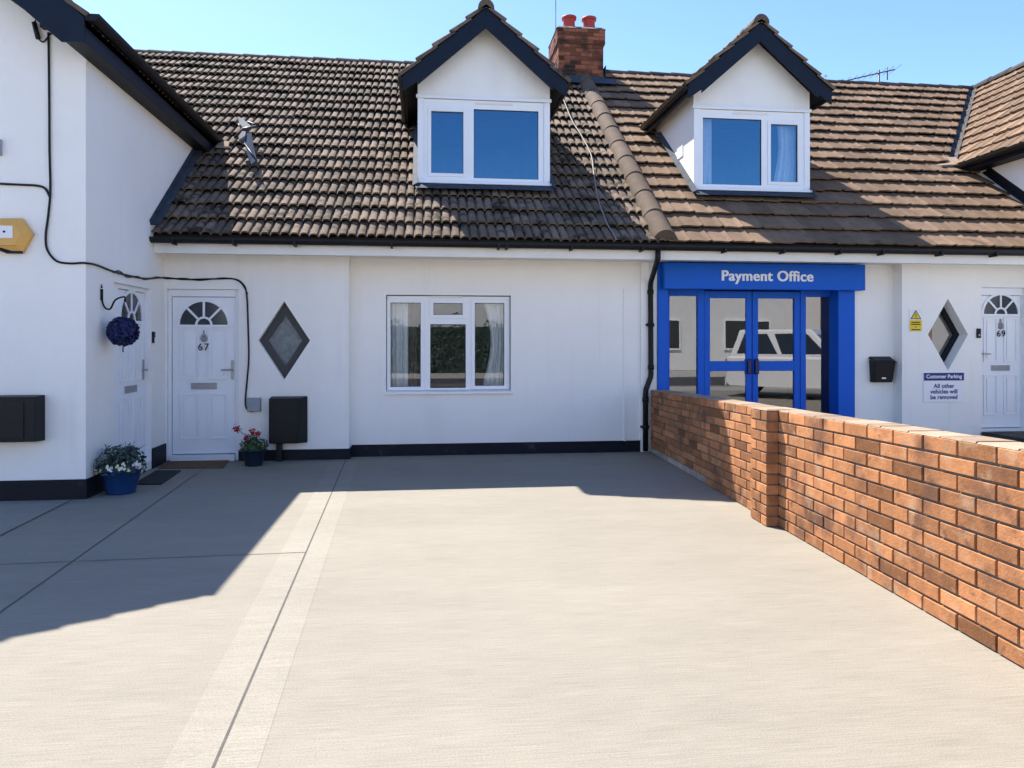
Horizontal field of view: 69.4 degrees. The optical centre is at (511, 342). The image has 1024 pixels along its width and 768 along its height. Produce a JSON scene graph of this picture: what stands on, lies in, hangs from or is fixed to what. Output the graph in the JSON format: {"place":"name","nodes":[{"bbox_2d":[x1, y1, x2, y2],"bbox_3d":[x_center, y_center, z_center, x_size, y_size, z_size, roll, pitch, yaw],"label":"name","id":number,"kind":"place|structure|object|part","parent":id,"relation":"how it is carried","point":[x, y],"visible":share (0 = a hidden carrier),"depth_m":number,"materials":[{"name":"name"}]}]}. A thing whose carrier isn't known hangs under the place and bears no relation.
{"place":"outdoors","nodes":[
{"label":"outdoors","id":0,"kind":"place"},
{"bbox_2d":[0,500,68,534],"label":"old apron","id":1,"kind":"object","parent":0,"point":[13,514],"visible":1,"depth_m":6.57,"materials":[{"name":"concrete"}]},
{"bbox_2d":[1,500,70,534],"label":"slab joint","id":2,"kind":"object","parent":1,"relation":"on","point":[41,514],"visible":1,"depth_m":6.48,"materials":[{"name":"grey concrete"}]},
{"bbox_2d":[0,451,1023,767],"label":"driveway","id":3,"kind":"structure","parent":0,"point":[650,609],"depth_m":3.81,"materials":[{"name":"concrete"}]},
{"bbox_2d":[0,468,203,611],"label":"slab joint","id":4,"kind":"object","parent":3,"relation":"on","point":[90,548],"visible":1,"depth_m":5.25,"materials":[{"name":"grey concrete"}]},
{"bbox_2d":[0,0,223,500],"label":"gable house","id":5,"kind":"structure","parent":3,"relation":"on","point":[131,127],"depth_m":7.07,"materials":[{"name":"white paint"}]},
{"bbox_2d":[0,139,1,155],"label":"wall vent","id":6,"kind":"object","parent":5,"relation":"attached to","point":[0,147],"depth_m":6.96,"materials":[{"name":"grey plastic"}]},
{"bbox_2d":[0,218,34,253],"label":"alarm box","id":7,"kind":"object","parent":5,"relation":"attached to","point":[17,235],"visible":1,"depth_m":6.93,"materials":[{"name":"yellow plastic"}]},
{"bbox_2d":[0,395,44,441],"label":"meter cabinet","id":8,"kind":"object","parent":5,"relation":"attached to","point":[22,418],"visible":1,"depth_m":6.86,"materials":[{"name":"black plastic"}]},
{"bbox_3d":[-4.781,0.717,6.824,0.519,0.340,0.006,0,0,-7],"label":"door panel","id":9,"kind":"part","parent":8,"relation":"part of","materials":[{"name":"black plastic"}]},
{"bbox_2d":[0,183,48,196],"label":"cable","id":10,"kind":"object","parent":5,"relation":"attached to","point":[35,185],"visible":1,"depth_m":6.99,"materials":[{"name":"black plastic"}]},
{"bbox_2d":[32,20,51,42],"bbox_3d":[-4.440,-2.996,6.994,0.186,0.297,0.069,0,0,-7],"label":"security floodlight","id":11,"kind":"object","parent":5,"relation":"attached to","point":[36,30],"visible":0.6,"depth_m":6.98,"materials":[{"name":"black plastic"}]},
{"bbox_2d":[100,284,125,309],"bbox_3d":[-4.019,-0.460,7.464,0.230,0.258,0.082,0,0,-25],"label":"hanging bracket","id":12,"kind":"object","parent":5,"relation":"attached to","point":[101,296],"visible":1,"depth_m":7.42,"materials":[{"name":"black metal"}]},
{"bbox_2d":[106,302,139,351],"bbox_3d":[-3.930,-0.176,7.477,0.318,0.540,0.321,0,0,-7],"label":"flower ball","id":13,"kind":"object","parent":12,"relation":"hanging from","point":[124,331],"visible":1,"depth_m":7.39,"materials":[{"name":"blue plant"}]},
{"bbox_2d":[114,283,150,472],"bbox_3d":[-4.281,0.426,8.234,0.140,2.124,1.058,0,0,-7],"label":"door","id":14,"kind":"structure","parent":5,"relation":"in","point":[130,365],"depth_m":8.38,"materials":[{"name":"white plastic"}]},
{"bbox_2d":[44,32,249,409],"bbox_3d":[-4.123,-1.037,8.289,0.964,3.820,2.615,0,0,20],"label":"cable","id":15,"kind":"object","parent":5,"relation":"attached to","point":[49,159],"visible":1,"depth_m":7.02,"materials":[{"name":"black plastic"}]},
{"bbox_2d":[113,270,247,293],"bbox_3d":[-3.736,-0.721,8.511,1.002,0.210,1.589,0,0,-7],"label":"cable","id":16,"kind":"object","parent":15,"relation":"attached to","point":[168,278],"visible":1,"depth_m":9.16,"materials":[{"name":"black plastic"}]},
{"bbox_2d":[152,332,155,342],"bbox_3d":[-4.261,-0.068,8.806,0.031,0.135,0.060,0,0,-7],"label":"doorbell","id":17,"kind":"object","parent":5,"relation":"attached to","point":[153,338],"visible":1,"depth_m":8.78,"materials":[{"name":"black plastic"}]},
{"bbox_2d":[93,441,146,494],"bbox_3d":[-3.890,1.240,7.361,0.491,0.500,0.488,0,0,-7],"label":"flower pot","id":18,"kind":"object","parent":3,"relation":"on","point":[119,474],"visible":1,"depth_m":7.24,"materials":[{"name":"plastic"}]},
{"bbox_2d":[12,552,297,563],"bbox_3d":[-2.635,1.487,5.093,2.364,0.001,0.008,0,0,-8],"label":"slab joint","id":19,"kind":"object","parent":3,"relation":"on","point":[146,558],"visible":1,"depth_m":5.11,"materials":[{"name":"grey concrete"}]},
{"bbox_2d":[138,470,180,484],"bbox_3d":[-3.905,1.482,8.173,0.289,0.013,0.882,0,0,-10],"label":"doormat","id":20,"kind":"object","parent":3,"relation":"on","point":[158,477],"visible":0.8,"depth_m":8.12,"materials":[{"name":"black rubber"}]},
{"bbox_2d":[158,460,228,468],"bbox_3d":[-3.905,1.482,9.100,0.866,0.013,0.735,0,0,-7],"label":"doormat","id":21,"kind":"object","parent":3,"relation":"on","point":[168,464],"visible":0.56,"depth_m":8.98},
{"bbox_2d":[233,424,268,466],"bbox_3d":[-3.175,1.229,9.006,0.422,0.523,0.351,0,0,-7],"label":"flower pot","id":22,"kind":"object","parent":3,"relation":"on","point":[254,450],"visible":1,"depth_m":8.92,"materials":[{"name":"plastic"}]},
{"bbox_2d":[163,462,343,767],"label":"slab edging","id":23,"kind":"object","parent":3,"relation":"on","point":[200,739],"visible":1,"depth_m":3.52,"materials":[{"name":"concrete"}]},
{"bbox_2d":[211,460,345,767],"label":"slab joint","id":24,"kind":"object","parent":3,"relation":"on","point":[234,717],"visible":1,"depth_m":3.53,"materials":[{"name":"grey concrete"}]},
{"bbox_2d":[215,462,356,767],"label":"slab edging","id":25,"kind":"object","parent":3,"relation":"on","point":[245,743],"visible":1,"depth_m":3.52,"materials":[{"name":"concrete"}]},
{"bbox_2d":[269,396,306,461],"bbox_3d":[-2.817,1.083,9.318,0.448,0.814,0.161,0,0,-7],"label":"meter box","id":26,"kind":"object","parent":3,"relation":"on","point":[287,419],"visible":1,"depth_m":9.24,"materials":[{"name":"black plastic"}]},
{"bbox_2d":[270,401,296,441],"bbox_3d":[-2.851,0.977,9.237,0.322,0.516,0.006,0,0,-7],"label":"door panel","id":27,"kind":"structure","parent":26,"relation":"in","point":[283,414],"depth_m":9.23,"materials":[{"name":"black plastic"}]},
{"bbox_2d":[134,0,675,460],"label":"terraced house","id":28,"kind":"structure","parent":3,"relation":"on","point":[446,183],"depth_m":9.97,"materials":[{"name":"paint"}]},
{"bbox_2d":[168,289,237,460],"bbox_3d":[-3.891,0.406,9.360,0.863,2.164,0.140,0,0,-7],"label":"door","id":29,"kind":"structure","parent":28,"relation":"in","point":[203,324],"depth_m":9.36,"materials":[{"name":"white plastic"}]},
{"bbox_2d":[234,117,257,165],"bbox_3d":[-3.808,-2.931,10.709,0.321,1.049,1.405,0,0,-30],"label":"roof bracket","id":30,"kind":"object","parent":28,"relation":"attached to","point":[245,127],"visible":1,"depth_m":10.54,"materials":[{"name":"grey metal"}]},
{"bbox_2d":[247,398,260,411],"bbox_3d":[-3.255,0.778,9.333,0.169,0.176,0.059,0,0,-7],"label":"junction box","id":31,"kind":"object","parent":28,"relation":"attached to","point":[253,404],"visible":1,"depth_m":9.31,"materials":[{"name":"grey plastic"}]},
{"bbox_2d":[259,303,309,377],"bbox_3d":[-2.911,-0.032,9.530,0.642,1.004,0.080,0,0,-7],"label":"diamond window","id":32,"kind":"structure","parent":28,"relation":"in","point":[284,340],"depth_m":9.51,"materials":[{"name":"grey glass"}]},
{"bbox_2d":[391,303,407,385],"bbox_3d":[-1.548,0.034,9.999,0.289,1.246,0.040,0,0,-7],"label":"curtain","id":33,"kind":"object","parent":28,"relation":"hanging from","point":[399,344],"visible":0.75,"depth_m":10.00,"materials":[{"name":"white fabric"}]},
{"bbox_2d":[408,303,416,385],"bbox_3d":[-1.383,0.027,10.123,0.172,1.287,0.031,0,0,-9],"label":"curtain","id":34,"kind":"object","parent":28,"relation":"hanging from","point":[412,353],"visible":0.81,"depth_m":10.12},
{"bbox_2d":[384,296,512,394],"bbox_3d":[-0.842,0.026,9.894,1.705,1.304,0.170,0,0,-7],"label":"window","id":35,"kind":"structure","parent":28,"relation":"in","point":[428,318],"depth_m":9.90,"materials":[{"name":"white plastic"}]},
{"bbox_2d":[431,382,475,387],"bbox_3d":[-0.954,1.015,10.964,0.800,0.850,0.560,0,0,-7],"label":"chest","id":36,"kind":"object","parent":28,"relation":"in","point":[446,384],"visible":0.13,"depth_m":10.72,"materials":[{"name":"grey"}]},
{"bbox_2d":[424,99,543,182],"bbox_3d":[-0.389,-2.818,10.383,1.680,1.144,0.076,0,0,-7],"label":"window","id":37,"kind":"structure","parent":28,"relation":"in","point":[465,107],"depth_m":10.33,"materials":[{"name":"white plastic"}]},
{"bbox_2d":[483,304,508,389],"bbox_3d":[-0.221,0.034,10.154,0.353,1.246,0.042,0,0,-7],"label":"curtain","id":38,"kind":"object","parent":28,"relation":"hanging from","point":[494,374],"visible":0.67,"depth_m":10.15,"materials":[{"name":"white fabric"}]},
{"bbox_2d":[553,0,555,48],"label":"aerial mast","id":39,"kind":"object","parent":28,"relation":"attached to","point":[555,19],"visible":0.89,"depth_m":14.39,"materials":[{"name":"metal"}]},
{"bbox_2d":[563,100,616,239],"bbox_3d":[1.143,-2.901,11.318,0.165,3.208,4.011,0,0,-5],"label":"cable","id":40,"kind":"object","parent":28,"relation":"attached to","point":[593,175],"visible":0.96,"depth_m":10.72,"materials":[{"name":"grey plastic"}]},
{"bbox_2d":[596,14,1023,450],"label":"office building","id":41,"kind":"structure","parent":3,"relation":"on","point":[894,201],"depth_m":10.66,"materials":[{"name":"tile"}]},
{"bbox_2d":[703,119,711,183],"bbox_3d":[2.834,-2.869,10.896,0.229,1.236,0.039,0,0,-7],"label":"curtain","id":42,"kind":"object","parent":41,"relation":"hanging from","point":[707,151],"visible":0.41,"depth_m":10.90,"materials":[{"name":"white fabric"}]},
{"bbox_2d":[699,109,803,189],"bbox_3d":[3.506,-2.818,10.841,1.600,1.144,0.076,0,0,-7],"label":"window","id":43,"kind":"structure","parent":41,"relation":"in","point":[773,118],"depth_m":10.84,"materials":[{"name":"white plastic"}]},
{"bbox_2d":[661,262,864,290],"bbox_3d":[3.499,-0.915,10.254,2.903,0.358,0.146,0,0,-7],"label":"shop sign","id":44,"kind":"object","parent":41,"relation":"attached to","point":[747,276],"visible":1,"depth_m":10.19,"materials":[{"name":"blue paint"}]},
{"bbox_2d":[774,126,794,181],"bbox_3d":[4.105,-2.907,11.045,0.409,1.252,0.049,0,0,-7],"label":"curtain","id":45,"kind":"object","parent":41,"relation":"hanging from","point":[785,169],"visible":0.55,"depth_m":11.04,"materials":[{"name":"white fabric"}]},
{"bbox_2d":[842,64,901,81],"bbox_3d":[8.821,-6.141,18.356,1.567,1.446,0.642,0,0,-7],"label":"yagi aerial","id":46,"kind":"object","parent":41,"relation":"attached to","point":[879,73],"visible":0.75,"depth_m":18.37,"materials":[{"name":"silver metal"}]},
{"bbox_2d":[868,356,895,381],"bbox_3d":[5.256,0.374,10.491,0.347,0.365,0.147,0,0,-7],"label":"letter box","id":47,"kind":"object","parent":41,"relation":"attached to","point":[881,368],"visible":1,"depth_m":10.46,"materials":[{"name":"black plastic"}]},
{"bbox_2d":[909,309,921,331],"bbox_3d":[5.676,-0.317,10.405,0.189,0.310,0.016,0,0,-7],"label":"warning sign","id":48,"kind":"object","parent":41,"relation":"attached to","point":[915,320],"visible":1,"depth_m":10.40,"materials":[{"name":"yellow plastic"}]},
{"bbox_2d":[923,372,963,401],"bbox_3d":[6.100,0.626,10.454,0.619,0.417,0.017,0,0,-7],"label":"parking sign","id":49,"kind":"object","parent":41,"relation":"attached to","point":[944,387],"visible":1,"depth_m":10.45,"materials":[{"name":"white plastic"}]},
{"bbox_2d":[928,307,958,361],"bbox_3d":[6.147,-0.120,10.681,0.612,1.019,0.080,0,0,-7],"label":"diamond window","id":50,"kind":"structure","parent":41,"relation":"in","point":[943,334],"depth_m":10.72,"materials":[{"name":"black glass"}]},
{"bbox_2d":[976,328,980,337],"bbox_3d":[6.630,-0.139,10.511,0.060,0.135,0.028,0,0,-7],"label":"doorbell","id":51,"kind":"object","parent":41,"relation":"attached to","point":[978,332],"visible":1,"depth_m":10.50,"materials":[{"name":"black plastic"}]},
{"bbox_2d":[981,288,1023,431],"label":"door","id":52,"kind":"structure","parent":41,"relation":"in","point":[1001,308],"depth_m":10.65,"materials":[{"name":"white plastic"}]},
{"bbox_2d":[651,390,1023,667],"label":"brick wall","id":53,"kind":"structure","parent":3,"relation":"on","point":[930,520],"depth_m":4.49,"materials":[{"name":"orange brick"}]},
{"bbox_2d":[953,61,1023,427],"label":"gable house","id":54,"kind":"structure","parent":3,"relation":"on","point":[993,136],"depth_m":12.39,"materials":[{"name":"tile"}]},
{"bbox_2d":[72,0,1023,85],"label":"sky","id":55,"kind":"structure","parent":0,"point":[947,42],"materials":[{"name":"blue"}]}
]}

